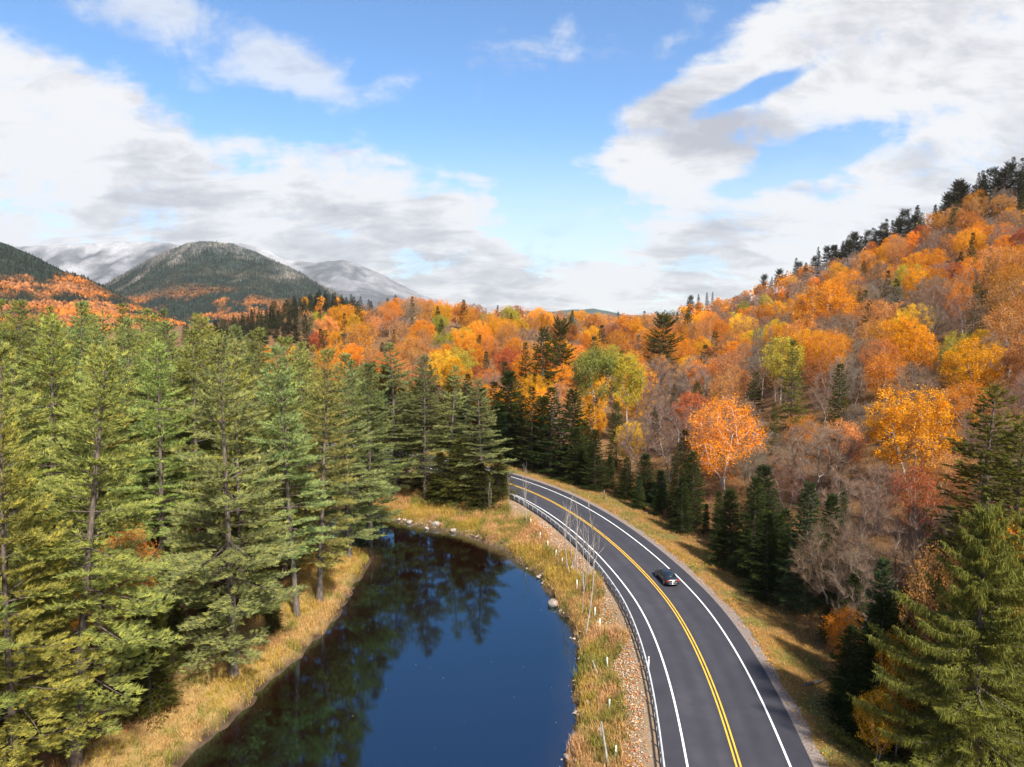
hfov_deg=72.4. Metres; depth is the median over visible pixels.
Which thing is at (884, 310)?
maple tree
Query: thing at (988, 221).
bare tree
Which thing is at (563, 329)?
pine tree
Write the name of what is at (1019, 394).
bare tree
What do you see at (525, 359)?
spruce tree
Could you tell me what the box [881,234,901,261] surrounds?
maple tree
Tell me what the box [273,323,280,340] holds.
spruce tree
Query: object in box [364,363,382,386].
maple tree
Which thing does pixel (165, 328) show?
white pine
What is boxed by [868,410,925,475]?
bare tree
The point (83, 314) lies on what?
white pine
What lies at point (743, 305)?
maple tree
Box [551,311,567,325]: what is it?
maple tree
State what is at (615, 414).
spruce tree
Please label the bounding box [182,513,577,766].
pond water
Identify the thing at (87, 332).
white pine
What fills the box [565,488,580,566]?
birch sapling
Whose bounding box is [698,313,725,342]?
maple tree
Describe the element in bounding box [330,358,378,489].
white pine
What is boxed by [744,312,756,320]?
bare tree
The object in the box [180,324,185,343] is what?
spruce tree
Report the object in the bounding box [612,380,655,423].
maple tree
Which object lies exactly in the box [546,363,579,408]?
maple tree
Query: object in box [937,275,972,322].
maple tree
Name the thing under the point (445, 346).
bare tree
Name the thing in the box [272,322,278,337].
spruce tree
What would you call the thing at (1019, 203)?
spruce tree
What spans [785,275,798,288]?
maple tree
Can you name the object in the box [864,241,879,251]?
maple tree
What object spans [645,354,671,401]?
maple tree
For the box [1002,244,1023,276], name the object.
maple tree
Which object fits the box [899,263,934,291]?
maple tree
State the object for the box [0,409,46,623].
white pine
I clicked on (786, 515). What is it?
fir tree
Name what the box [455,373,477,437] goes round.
spruce tree
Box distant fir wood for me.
[187,294,352,341]
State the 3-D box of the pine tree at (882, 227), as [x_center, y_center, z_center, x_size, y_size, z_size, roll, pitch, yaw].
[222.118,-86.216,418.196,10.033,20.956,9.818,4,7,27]
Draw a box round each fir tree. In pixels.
[0,683,19,725]
[19,704,41,742]
[85,664,103,704]
[104,586,188,731]
[150,553,186,627]
[158,590,194,674]
[246,545,270,593]
[259,587,286,635]
[289,512,316,566]
[358,361,391,420]
[366,366,401,434]
[374,394,392,440]
[385,386,406,441]
[399,381,438,442]
[416,452,459,505]
[426,374,470,447]
[432,437,484,509]
[450,426,497,491]
[457,460,502,511]
[468,387,489,449]
[485,403,514,461]
[486,370,531,459]
[487,452,520,504]
[500,412,518,463]
[515,395,563,467]
[544,388,603,482]
[554,426,592,484]
[574,422,608,472]
[577,429,612,491]
[600,456,618,488]
[612,456,635,500]
[616,470,628,490]
[626,453,661,502]
[629,475,647,509]
[646,469,672,509]
[650,490,663,515]
[663,477,699,535]
[665,489,684,520]
[672,451,714,527]
[699,504,710,533]
[700,488,748,569]
[708,491,724,535]
[708,518,724,547]
[719,475,775,579]
[737,464,786,547]
[737,510,788,606]
[754,514,799,587]
[768,480,841,614]
[771,508,802,556]
[803,492,851,597]
[814,589,840,644]
[816,624,875,727]
[827,569,870,656]
[828,593,932,761]
[834,486,854,539]
[842,561,873,613]
[846,556,906,687]
[869,585,930,711]
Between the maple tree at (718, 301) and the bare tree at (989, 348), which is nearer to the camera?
the bare tree at (989, 348)
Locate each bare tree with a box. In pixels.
[297,313,315,334]
[310,319,331,348]
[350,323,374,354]
[355,303,370,320]
[364,307,384,338]
[373,300,392,327]
[388,317,410,342]
[394,318,407,342]
[400,300,421,322]
[411,353,435,382]
[416,389,444,433]
[417,328,431,346]
[417,338,437,366]
[434,340,455,365]
[441,324,453,338]
[466,302,485,318]
[480,371,506,412]
[497,309,508,332]
[514,326,540,356]
[549,380,575,465]
[561,313,577,326]
[567,340,583,365]
[575,321,584,338]
[605,376,629,421]
[617,417,662,475]
[633,382,668,433]
[637,398,706,482]
[638,355,690,430]
[656,374,675,402]
[658,415,681,466]
[676,363,715,402]
[678,402,720,464]
[681,353,708,376]
[686,322,703,338]
[694,416,747,475]
[703,356,740,399]
[705,403,727,427]
[712,305,719,313]
[715,310,731,323]
[715,394,742,432]
[719,313,729,328]
[720,337,737,354]
[721,352,742,392]
[721,397,766,442]
[727,301,740,320]
[727,444,769,490]
[732,342,761,377]
[733,365,762,403]
[734,294,748,303]
[735,417,776,474]
[741,294,756,306]
[741,355,767,380]
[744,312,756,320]
[750,315,777,402]
[752,295,764,307]
[758,289,770,298]
[759,316,770,330]
[762,306,781,318]
[764,453,815,509]
[766,420,863,505]
[767,279,777,291]
[769,314,784,331]
[769,379,800,415]
[783,309,799,324]
[784,281,800,299]
[788,285,803,301]
[790,515,882,617]
[795,271,814,293]
[800,284,818,304]
[804,309,825,324]
[806,314,845,349]
[808,265,818,281]
[808,370,838,428]
[809,275,825,295]
[816,472,891,568]
[819,313,856,346]
[820,263,827,274]
[820,312,868,353]
[824,546,892,628]
[826,309,850,334]
[826,353,861,408]
[838,256,858,281]
[838,500,941,606]
[840,367,868,410]
[842,400,884,454]
[843,335,890,390]
[847,250,864,263]
[847,276,873,302]
[852,461,902,528]
[857,285,882,308]
[857,299,870,319]
[864,279,897,306]
[867,254,880,266]
[867,262,892,297]
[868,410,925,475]
[879,295,910,318]
[886,272,901,301]
[886,359,942,427]
[888,285,913,308]
[892,503,963,570]
[893,233,908,258]
[896,376,947,442]
[901,283,963,331]
[905,274,953,324]
[911,241,944,261]
[911,299,949,339]
[914,237,931,252]
[925,228,943,248]
[926,262,948,279]
[929,236,948,254]
[934,261,962,284]
[935,227,968,262]
[943,293,987,337]
[946,203,968,224]
[950,266,983,324]
[956,402,1015,454]
[967,450,1023,519]
[972,330,1009,398]
[980,216,996,244]
[984,225,1019,249]
[987,185,1011,221]
[990,421,1023,461]
[994,189,1018,205]
[994,208,1023,245]
[999,274,1023,304]
[1002,372,1023,419]
[1010,226,1023,244]
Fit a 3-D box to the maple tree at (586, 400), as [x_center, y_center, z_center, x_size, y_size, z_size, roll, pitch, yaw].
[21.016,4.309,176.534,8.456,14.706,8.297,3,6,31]
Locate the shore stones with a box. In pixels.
[294,506,589,766]
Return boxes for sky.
[0,0,1023,314]
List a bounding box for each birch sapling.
[521,460,531,520]
[562,501,577,569]
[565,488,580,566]
[565,506,572,573]
[573,510,581,573]
[573,518,594,594]
[576,496,597,634]
[587,533,603,574]
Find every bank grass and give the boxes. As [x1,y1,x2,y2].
[37,519,459,766]
[353,476,631,766]
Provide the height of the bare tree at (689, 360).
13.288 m
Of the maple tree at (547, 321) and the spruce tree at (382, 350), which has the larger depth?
the maple tree at (547, 321)
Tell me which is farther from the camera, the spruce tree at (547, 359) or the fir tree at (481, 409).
the spruce tree at (547, 359)
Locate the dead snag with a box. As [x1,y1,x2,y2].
[600,721,609,765]
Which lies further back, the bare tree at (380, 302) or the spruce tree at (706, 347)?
the bare tree at (380, 302)
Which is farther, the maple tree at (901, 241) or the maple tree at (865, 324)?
the maple tree at (901, 241)
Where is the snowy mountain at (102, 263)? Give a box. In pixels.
[13,241,479,318]
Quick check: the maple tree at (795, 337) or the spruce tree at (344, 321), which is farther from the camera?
the spruce tree at (344, 321)
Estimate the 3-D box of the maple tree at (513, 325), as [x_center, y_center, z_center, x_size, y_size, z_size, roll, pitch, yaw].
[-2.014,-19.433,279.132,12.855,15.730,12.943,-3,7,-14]
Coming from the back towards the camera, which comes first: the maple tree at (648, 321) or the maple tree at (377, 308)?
the maple tree at (648, 321)
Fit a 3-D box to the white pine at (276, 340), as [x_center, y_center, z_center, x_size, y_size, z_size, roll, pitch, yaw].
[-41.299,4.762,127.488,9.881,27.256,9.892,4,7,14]
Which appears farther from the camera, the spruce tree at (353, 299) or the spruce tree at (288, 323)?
the spruce tree at (353, 299)
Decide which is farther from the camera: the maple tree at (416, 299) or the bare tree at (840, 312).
the maple tree at (416, 299)
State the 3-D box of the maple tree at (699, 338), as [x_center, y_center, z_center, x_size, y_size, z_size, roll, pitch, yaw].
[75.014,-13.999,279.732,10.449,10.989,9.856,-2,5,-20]
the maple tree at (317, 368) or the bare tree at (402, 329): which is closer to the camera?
the maple tree at (317, 368)
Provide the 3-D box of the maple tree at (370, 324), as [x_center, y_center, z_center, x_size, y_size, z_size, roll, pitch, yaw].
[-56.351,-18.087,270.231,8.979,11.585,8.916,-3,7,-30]
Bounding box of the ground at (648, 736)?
[0,202,1023,766]
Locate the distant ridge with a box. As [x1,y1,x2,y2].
[454,308,630,318]
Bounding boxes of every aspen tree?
[568,345,618,431]
[610,349,648,444]
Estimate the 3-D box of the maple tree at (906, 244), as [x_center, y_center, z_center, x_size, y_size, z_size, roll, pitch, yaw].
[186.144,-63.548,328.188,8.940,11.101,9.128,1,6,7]
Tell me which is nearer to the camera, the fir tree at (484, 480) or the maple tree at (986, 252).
the fir tree at (484, 480)
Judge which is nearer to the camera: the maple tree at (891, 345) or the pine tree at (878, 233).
the maple tree at (891, 345)
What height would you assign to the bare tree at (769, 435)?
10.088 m
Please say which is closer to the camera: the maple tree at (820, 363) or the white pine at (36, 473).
the white pine at (36, 473)
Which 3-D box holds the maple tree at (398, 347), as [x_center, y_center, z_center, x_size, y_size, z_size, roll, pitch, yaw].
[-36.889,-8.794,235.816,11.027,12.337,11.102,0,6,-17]
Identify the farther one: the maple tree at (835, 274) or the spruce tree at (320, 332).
the maple tree at (835, 274)
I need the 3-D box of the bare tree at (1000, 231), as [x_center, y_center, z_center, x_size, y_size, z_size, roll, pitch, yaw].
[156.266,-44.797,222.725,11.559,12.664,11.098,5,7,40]
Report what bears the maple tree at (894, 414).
on the ground at (648, 736)
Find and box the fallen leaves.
[549,486,926,766]
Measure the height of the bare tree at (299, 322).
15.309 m
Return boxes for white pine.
[0,298,38,389]
[0,299,62,433]
[0,319,27,412]
[0,336,184,766]
[0,341,102,745]
[0,399,112,766]
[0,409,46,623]
[0,527,36,717]
[2,299,42,416]
[2,319,75,478]
[2,352,64,553]
[2,363,58,627]
[4,312,115,598]
[11,310,81,533]
[13,299,42,339]
[29,311,68,364]
[29,351,154,628]
[33,305,70,339]
[37,338,79,465]
[45,313,77,413]
[48,309,152,503]
[56,301,124,418]
[57,330,99,424]
[59,331,165,543]
[60,322,76,446]
[63,307,99,413]
[63,338,133,467]
[63,349,140,587]
[69,300,105,349]
[73,318,103,359]
[82,337,224,613]
[88,316,106,344]
[98,303,146,454]
[108,316,157,454]
[108,328,186,494]
[112,323,153,430]
[117,322,153,423]
[122,320,220,545]
[126,306,154,387]
[130,332,166,453]
[133,307,162,418]
[136,334,308,678]
[139,326,188,460]
[140,312,179,452]
[142,312,251,528]
[146,308,184,363]
[149,320,190,399]
[150,327,234,531]
[174,341,214,478]
[181,329,230,454]
[182,313,199,381]
[185,355,307,606]
[189,324,228,477]
[189,339,290,572]
[192,316,211,392]
[204,324,273,542]
[214,329,232,397]
[216,330,275,467]
[218,327,304,481]
[219,330,242,389]
[221,341,300,503]
[237,343,338,616]
[242,331,272,417]
[249,336,320,580]
[253,336,274,405]
[264,335,303,435]
[272,343,350,533]
[276,347,366,601]
[278,344,313,426]
[282,341,327,466]
[292,341,333,493]
[303,345,328,464]
[304,352,397,557]
[312,350,342,443]
[327,362,415,535]
[327,363,367,473]
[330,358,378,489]
[348,364,388,468]
[349,367,380,476]
[352,342,436,497]
[389,355,458,498]
[390,379,422,471]
[426,365,476,491]
[446,376,517,503]
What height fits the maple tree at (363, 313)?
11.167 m
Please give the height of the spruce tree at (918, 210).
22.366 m
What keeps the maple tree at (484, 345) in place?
on the ground at (648, 736)
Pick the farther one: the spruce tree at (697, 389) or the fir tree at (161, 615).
the spruce tree at (697, 389)
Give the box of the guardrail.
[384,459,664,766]
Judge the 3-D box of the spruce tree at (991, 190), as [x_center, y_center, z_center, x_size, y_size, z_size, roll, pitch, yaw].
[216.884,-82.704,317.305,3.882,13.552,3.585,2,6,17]
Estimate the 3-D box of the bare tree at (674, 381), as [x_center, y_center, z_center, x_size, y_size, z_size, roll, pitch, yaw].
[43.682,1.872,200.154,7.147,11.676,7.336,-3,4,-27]
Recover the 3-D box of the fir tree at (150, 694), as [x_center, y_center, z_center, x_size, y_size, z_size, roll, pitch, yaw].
[-28.509,20.820,54.447,6.279,10.510,6.339,4,8,31]
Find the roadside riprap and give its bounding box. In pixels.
[383,464,651,766]
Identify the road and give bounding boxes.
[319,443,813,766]
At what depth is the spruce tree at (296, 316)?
577.99 m
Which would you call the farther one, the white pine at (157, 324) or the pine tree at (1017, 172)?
the pine tree at (1017, 172)
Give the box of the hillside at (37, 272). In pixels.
[0,242,192,324]
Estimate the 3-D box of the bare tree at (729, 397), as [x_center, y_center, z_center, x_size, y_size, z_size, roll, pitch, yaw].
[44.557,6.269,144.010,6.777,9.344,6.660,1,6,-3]
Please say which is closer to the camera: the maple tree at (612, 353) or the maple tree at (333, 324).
the maple tree at (612, 353)
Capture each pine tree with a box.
[541,315,576,395]
[641,310,683,365]
[685,295,694,312]
[760,273,767,288]
[773,268,785,286]
[793,261,803,274]
[809,255,817,269]
[821,245,831,270]
[827,245,840,272]
[839,244,844,260]
[840,239,852,258]
[847,232,861,265]
[848,231,859,255]
[861,230,871,250]
[871,229,884,250]
[877,223,890,241]
[889,218,906,239]
[893,208,911,236]
[905,213,918,236]
[937,192,950,232]
[938,191,959,219]
[945,178,969,204]
[952,185,965,214]
[956,184,974,212]
[986,166,1000,194]
[991,167,1008,195]
[994,159,1020,204]
[1013,169,1022,193]
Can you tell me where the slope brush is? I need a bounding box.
[552,312,1023,761]
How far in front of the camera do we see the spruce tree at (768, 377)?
190.11 m
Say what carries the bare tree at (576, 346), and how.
on the ground at (648, 736)
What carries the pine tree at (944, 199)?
on the ground at (648, 736)
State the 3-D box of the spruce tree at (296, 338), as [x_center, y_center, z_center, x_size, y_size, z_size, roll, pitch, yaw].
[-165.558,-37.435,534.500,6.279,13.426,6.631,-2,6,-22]
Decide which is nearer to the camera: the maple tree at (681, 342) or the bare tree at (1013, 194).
the maple tree at (681, 342)
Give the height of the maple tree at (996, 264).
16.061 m
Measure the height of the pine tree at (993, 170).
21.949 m
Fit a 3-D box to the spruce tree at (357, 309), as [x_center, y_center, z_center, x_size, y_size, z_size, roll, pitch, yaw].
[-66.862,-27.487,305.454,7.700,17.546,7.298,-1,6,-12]
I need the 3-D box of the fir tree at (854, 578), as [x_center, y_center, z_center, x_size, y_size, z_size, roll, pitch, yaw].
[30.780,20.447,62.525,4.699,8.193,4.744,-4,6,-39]
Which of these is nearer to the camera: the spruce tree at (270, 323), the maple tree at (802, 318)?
the maple tree at (802, 318)
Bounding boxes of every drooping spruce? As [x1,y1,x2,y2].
[822,497,1023,766]
[931,497,1023,766]
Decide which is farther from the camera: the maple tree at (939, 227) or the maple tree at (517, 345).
the maple tree at (939, 227)
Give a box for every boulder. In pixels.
[430,521,440,526]
[548,599,557,606]
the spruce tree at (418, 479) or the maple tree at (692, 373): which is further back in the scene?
the maple tree at (692, 373)
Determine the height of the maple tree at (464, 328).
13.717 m
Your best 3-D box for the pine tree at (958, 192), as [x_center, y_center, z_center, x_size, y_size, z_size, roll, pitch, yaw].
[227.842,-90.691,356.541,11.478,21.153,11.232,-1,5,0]
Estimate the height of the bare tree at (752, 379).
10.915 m
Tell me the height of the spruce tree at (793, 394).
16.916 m
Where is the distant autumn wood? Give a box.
[302,206,1023,415]
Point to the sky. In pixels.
(633, 157)
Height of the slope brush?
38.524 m
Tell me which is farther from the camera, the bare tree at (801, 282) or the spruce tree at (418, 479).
the bare tree at (801, 282)
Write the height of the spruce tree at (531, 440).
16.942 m
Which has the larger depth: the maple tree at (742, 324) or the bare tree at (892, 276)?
the maple tree at (742, 324)
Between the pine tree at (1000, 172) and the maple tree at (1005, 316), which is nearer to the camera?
the maple tree at (1005, 316)
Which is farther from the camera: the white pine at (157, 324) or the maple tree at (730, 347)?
the maple tree at (730, 347)
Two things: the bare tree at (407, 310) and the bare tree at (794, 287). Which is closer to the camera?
the bare tree at (407, 310)
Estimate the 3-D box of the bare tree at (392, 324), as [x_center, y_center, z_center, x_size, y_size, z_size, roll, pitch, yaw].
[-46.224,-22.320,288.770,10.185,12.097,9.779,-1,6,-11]
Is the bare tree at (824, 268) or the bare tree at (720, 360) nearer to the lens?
the bare tree at (720, 360)
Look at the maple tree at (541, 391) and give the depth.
151.66 m
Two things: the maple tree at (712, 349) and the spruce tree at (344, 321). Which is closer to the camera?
the maple tree at (712, 349)
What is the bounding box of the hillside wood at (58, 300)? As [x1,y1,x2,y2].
[0,242,186,330]
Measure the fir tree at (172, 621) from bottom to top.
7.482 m
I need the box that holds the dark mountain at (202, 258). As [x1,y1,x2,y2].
[110,241,347,322]
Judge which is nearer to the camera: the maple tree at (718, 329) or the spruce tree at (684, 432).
the spruce tree at (684, 432)
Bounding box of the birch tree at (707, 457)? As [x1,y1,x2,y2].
[683,392,768,492]
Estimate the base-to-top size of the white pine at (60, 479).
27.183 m
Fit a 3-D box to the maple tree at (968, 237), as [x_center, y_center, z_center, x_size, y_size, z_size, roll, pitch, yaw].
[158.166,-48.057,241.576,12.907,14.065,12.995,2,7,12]
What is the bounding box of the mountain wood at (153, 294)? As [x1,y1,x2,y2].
[105,240,387,322]
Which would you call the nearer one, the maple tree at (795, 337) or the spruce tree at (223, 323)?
the maple tree at (795, 337)
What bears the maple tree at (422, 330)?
on the ground at (648, 736)
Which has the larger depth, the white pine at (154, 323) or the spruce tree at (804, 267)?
the spruce tree at (804, 267)
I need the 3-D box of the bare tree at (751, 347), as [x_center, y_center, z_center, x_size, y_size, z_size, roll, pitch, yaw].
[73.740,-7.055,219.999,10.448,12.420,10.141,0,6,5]
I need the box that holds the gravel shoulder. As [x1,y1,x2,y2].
[326,442,829,766]
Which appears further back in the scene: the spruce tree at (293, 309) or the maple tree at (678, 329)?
the spruce tree at (293, 309)
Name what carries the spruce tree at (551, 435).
on the ground at (648, 736)
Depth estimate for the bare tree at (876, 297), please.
232.16 m
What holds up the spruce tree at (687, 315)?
on the ground at (648, 736)
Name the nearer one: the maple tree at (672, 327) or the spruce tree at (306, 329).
the spruce tree at (306, 329)
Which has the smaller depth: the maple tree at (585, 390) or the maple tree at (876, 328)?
the maple tree at (876, 328)
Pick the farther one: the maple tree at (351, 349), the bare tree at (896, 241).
the bare tree at (896, 241)
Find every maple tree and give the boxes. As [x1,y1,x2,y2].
[67,577,92,636]
[98,522,161,631]
[98,614,130,671]
[169,511,195,582]
[253,345,276,374]
[283,346,298,369]
[297,361,328,378]
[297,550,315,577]
[308,330,329,352]
[310,312,326,328]
[313,344,353,379]
[314,305,322,312]
[314,316,340,339]
[319,330,343,354]
[319,358,343,393]
[323,305,348,342]
[328,304,353,324]
[339,304,357,335]
[341,343,364,366]
[344,319,376,366]
[347,314,361,339]
[356,323,376,350]
[357,310,377,328]
[359,347,382,367]
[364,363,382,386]
[366,314,383,342]
[374,351,404,381]
[375,305,391,329]
[377,300,403,331]
[382,307,400,336]
[383,357,418,387]
[388,297,405,317]
[388,320,409,345]
[389,341,413,365]
[400,296,423,323]
[400,337,429,367]
[401,333,423,357]
[403,347,426,384]
[407,323,435,353]
[410,319,436,339]
[413,296,429,316]
[414,310,431,328]
[417,301,441,327]
[424,299,436,318]
[425,350,459,392]
[428,344,459,371]
[430,303,454,325]
[431,330,455,357]
[432,314,449,331]
[433,300,451,313]
[439,356,472,392]
[442,346,477,377]
[446,326,476,353]
[448,329,476,364]
[449,304,462,327]
[454,301,469,321]
[454,378,479,413]
[458,311,479,330]
[460,364,494,389]
[464,307,479,327]
[464,343,485,370]
[468,320,489,342]
[470,306,489,325]
[474,325,492,350]
[474,365,504,395]
[475,383,503,424]
[477,311,493,326]
[477,337,502,367]
[478,330,492,353]
[482,315,500,334]
[488,317,506,338]
[488,391,529,431]
[492,322,523,348]
[493,318,520,344]
[493,346,528,378]
[501,305,521,325]
[502,334,522,352]
[503,337,532,361]
[508,305,524,324]
[511,347,547,391]
[512,317,529,339]
[516,373,555,414]
[519,315,540,345]
[520,340,545,367]
[523,387,556,442]
[527,307,554,331]
[530,349,564,379]
[536,313,551,332]
[542,338,575,379]
[542,382,582,442]
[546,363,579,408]
[550,321,569,339]
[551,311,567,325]
[564,323,579,342]
[565,369,611,415]
[567,343,585,372]
[572,310,591,331]
[572,332,591,349]
[579,402,606,439]
[580,325,600,347]
[581,373,611,423]
[582,314,602,331]
[590,341,608,368]
[593,313,606,330]
[597,326,612,351]
[600,314,616,329]
[601,343,624,375]
[604,329,633,357]
[605,325,633,350]
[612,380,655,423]
[614,420,648,470]
[615,314,641,331]
[615,343,634,360]
[622,341,645,361]
[622,349,647,370]
[623,322,645,343]
[625,365,657,397]
[634,328,647,344]
[636,325,666,351]
[636,335,660,368]
[641,312,656,329]
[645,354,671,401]
[648,339,679,368]
[654,324,678,340]
[663,330,689,355]
[666,322,689,343]
[666,338,692,372]
[670,390,715,432]
[672,341,704,372]
[675,355,697,376]
[677,322,707,347]
[682,362,711,393]
[685,357,723,400]
[688,314,700,329]
[690,335,710,351]
[693,338,713,360]
[694,310,711,323]
[696,318,712,341]
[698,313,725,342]
[699,310,721,340]
[701,346,721,360]
[703,311,719,338]
[703,370,746,411]
[707,350,753,395]
[710,320,730,353]
[710,361,748,405]
[712,299,720,310]
[712,336,724,354]
[715,340,744,365]
[718,299,730,309]
[721,316,736,334]
[721,330,739,345]
[728,312,751,345]
[730,329,746,352]
[731,314,758,340]
[734,340,752,369]
[735,300,749,317]
[735,335,761,361]
[736,307,750,317]
[740,330,762,348]
[743,317,758,329]
[746,305,757,317]
[749,327,772,361]
[754,284,766,295]
[754,302,775,329]
[757,348,789,401]
[758,294,772,311]
[759,335,806,403]
[761,321,783,347]
[762,288,772,301]
[762,318,788,331]
[762,322,791,348]
[768,300,787,323]
[769,285,783,300]
[771,321,820,388]
[776,296,786,310]
[777,287,792,302]
[780,412,818,460]
[781,276,791,288]
[781,318,823,371]
[784,298,797,321]
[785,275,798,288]
[786,281,863,337]
[789,279,804,291]
[789,327,833,378]
[793,310,813,328]
[797,266,811,279]
[800,354,848,397]
[802,326,851,380]
[807,276,822,297]
[809,327,854,382]
[809,331,853,378]
[814,287,839,313]
[818,415,870,485]
[819,271,830,282]
[819,606,864,677]
[826,262,849,280]
[826,276,849,295]
[829,269,867,302]
[829,270,849,289]
[840,282,872,311]
[847,298,887,332]
[848,316,891,365]
[850,251,879,274]
[850,684,908,766]
[856,336,905,390]
[858,250,876,274]
[859,348,910,413]
[860,384,962,490]
[861,320,890,354]
[863,298,904,339]
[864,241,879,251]
[865,259,890,292]
[871,246,886,257]
[872,622,922,760]
[874,242,901,269]
[875,314,932,371]
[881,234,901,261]
[881,235,910,267]
[881,265,905,287]
[881,460,945,559]
[887,243,907,268]
[891,262,925,297]
[891,303,937,335]
[892,538,973,708]
[895,326,939,389]
[897,247,914,268]
[899,237,917,256]
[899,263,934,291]
[899,268,934,305]
[900,251,925,270]
[905,231,925,251]
[910,248,948,279]
[913,225,930,251]
[915,449,980,525]
[918,227,934,247]
[921,267,951,320]
[922,253,940,270]
[923,210,944,237]
[932,232,962,269]
[934,216,953,230]
[935,216,951,232]
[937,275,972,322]
[937,330,974,379]
[937,335,1008,420]
[939,261,973,293]
[940,206,964,228]
[941,280,977,333]
[941,378,1001,449]
[951,227,989,261]
[951,230,990,262]
[952,209,984,235]
[954,253,988,306]
[960,188,992,217]
[960,195,981,217]
[967,196,992,217]
[969,220,994,241]
[970,328,1000,366]
[970,518,1023,616]
[971,241,1006,291]
[976,241,1023,312]
[979,275,1023,341]
[979,302,1023,377]
[983,294,1023,343]
[986,262,1023,304]
[987,194,1017,216]
[990,222,1012,244]
[990,298,1022,330]
[991,234,1016,254]
[992,245,1023,278]
[995,207,1022,232]
[999,340,1023,412]
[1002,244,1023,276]
[1006,226,1023,251]
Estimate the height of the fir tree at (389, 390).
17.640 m
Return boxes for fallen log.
[803,679,823,686]
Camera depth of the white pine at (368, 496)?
89.53 m
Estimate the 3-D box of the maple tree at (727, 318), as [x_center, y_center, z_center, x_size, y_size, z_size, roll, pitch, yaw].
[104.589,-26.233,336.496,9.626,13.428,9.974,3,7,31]
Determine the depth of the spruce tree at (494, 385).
148.63 m
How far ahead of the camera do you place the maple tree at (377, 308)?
329.86 m
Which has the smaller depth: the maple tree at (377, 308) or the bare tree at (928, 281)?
the bare tree at (928, 281)
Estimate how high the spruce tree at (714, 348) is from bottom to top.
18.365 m
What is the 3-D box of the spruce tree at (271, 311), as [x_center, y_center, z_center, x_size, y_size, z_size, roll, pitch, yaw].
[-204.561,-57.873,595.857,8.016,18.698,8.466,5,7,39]
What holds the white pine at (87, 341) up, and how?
on the ground at (648, 736)
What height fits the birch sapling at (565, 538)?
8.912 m
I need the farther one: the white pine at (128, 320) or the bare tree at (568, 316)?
the bare tree at (568, 316)
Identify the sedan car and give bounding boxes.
[655,568,679,584]
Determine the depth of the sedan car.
77.95 m
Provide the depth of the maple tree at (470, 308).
337.43 m
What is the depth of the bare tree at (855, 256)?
387.89 m
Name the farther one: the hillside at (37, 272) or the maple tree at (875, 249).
the hillside at (37, 272)
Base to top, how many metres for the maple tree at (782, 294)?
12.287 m
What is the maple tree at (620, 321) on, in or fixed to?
on the ground at (648, 736)
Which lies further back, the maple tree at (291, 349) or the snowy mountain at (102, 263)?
the snowy mountain at (102, 263)
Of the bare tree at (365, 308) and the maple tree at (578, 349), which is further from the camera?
the bare tree at (365, 308)
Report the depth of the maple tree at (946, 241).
251.02 m
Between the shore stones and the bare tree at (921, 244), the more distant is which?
the bare tree at (921, 244)
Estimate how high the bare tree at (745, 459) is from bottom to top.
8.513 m
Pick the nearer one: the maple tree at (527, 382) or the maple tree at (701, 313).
the maple tree at (527, 382)
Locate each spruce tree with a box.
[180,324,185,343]
[189,477,236,631]
[213,322,218,334]
[220,319,227,336]
[238,319,243,338]
[240,315,246,335]
[246,322,253,342]
[252,309,256,326]
[255,314,263,331]
[261,323,266,343]
[268,305,273,325]
[268,318,273,334]
[272,301,277,320]
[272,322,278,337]
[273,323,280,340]
[276,311,281,327]
[280,323,290,339]
[285,320,293,339]
[286,312,292,333]
[290,302,296,317]
[292,326,299,342]
[293,310,298,326]
[299,314,312,353]
[307,317,312,345]
[308,302,311,315]
[315,289,324,305]
[317,329,327,362]
[319,329,333,369]
[321,302,327,315]
[341,314,348,348]
[351,296,355,307]
[352,301,364,336]
[373,363,396,420]
[378,342,386,357]
[391,431,413,487]
[396,383,416,437]
[407,447,431,491]
[409,296,416,329]
[412,386,449,447]
[433,306,441,333]
[436,319,444,339]
[445,384,478,447]
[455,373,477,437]
[457,299,467,336]
[475,335,483,365]
[481,352,491,391]
[481,382,503,451]
[498,361,508,394]
[502,395,536,464]
[514,386,545,469]
[518,342,531,392]
[519,326,564,400]
[524,387,570,474]
[567,310,575,337]
[584,403,596,464]
[587,336,608,383]
[591,399,600,433]
[597,325,609,367]
[603,401,625,467]
[634,334,643,364]
[649,407,661,452]
[663,442,692,511]
[667,429,697,494]
[668,383,679,419]
[681,308,696,337]
[687,382,705,426]
[698,345,711,395]
[708,331,721,364]
[739,372,769,432]
[759,342,780,388]
[766,403,782,453]
[777,339,810,428]
[792,258,798,275]
[802,263,809,285]
[815,247,820,276]
[815,251,821,277]
[822,363,855,444]
[841,235,851,266]
[851,292,862,331]
[857,290,868,332]
[858,260,868,285]
[858,300,873,349]
[860,236,868,255]
[877,270,891,316]
[879,219,890,253]
[888,278,902,327]
[901,326,924,378]
[902,212,910,240]
[914,205,920,230]
[914,382,1023,593]
[915,287,921,319]
[917,212,926,230]
[931,205,936,233]
[936,419,1023,638]
[945,208,958,243]
[948,200,958,229]
[956,251,963,267]
[960,284,984,347]
[966,232,978,279]
[966,239,976,273]
[969,184,977,215]
[975,170,988,214]
[975,172,980,193]
[976,180,984,217]
[977,256,995,305]
[979,174,988,214]
[979,175,987,217]
[983,169,991,211]
[985,186,992,215]
[988,171,1001,213]
[1004,156,1018,203]
[1013,166,1023,203]
[1015,171,1023,205]
[1016,158,1023,183]
[1016,189,1023,221]
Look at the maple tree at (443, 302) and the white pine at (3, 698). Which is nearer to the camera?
the white pine at (3, 698)
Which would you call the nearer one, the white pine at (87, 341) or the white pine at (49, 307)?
the white pine at (87, 341)
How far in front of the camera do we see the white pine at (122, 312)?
125.55 m

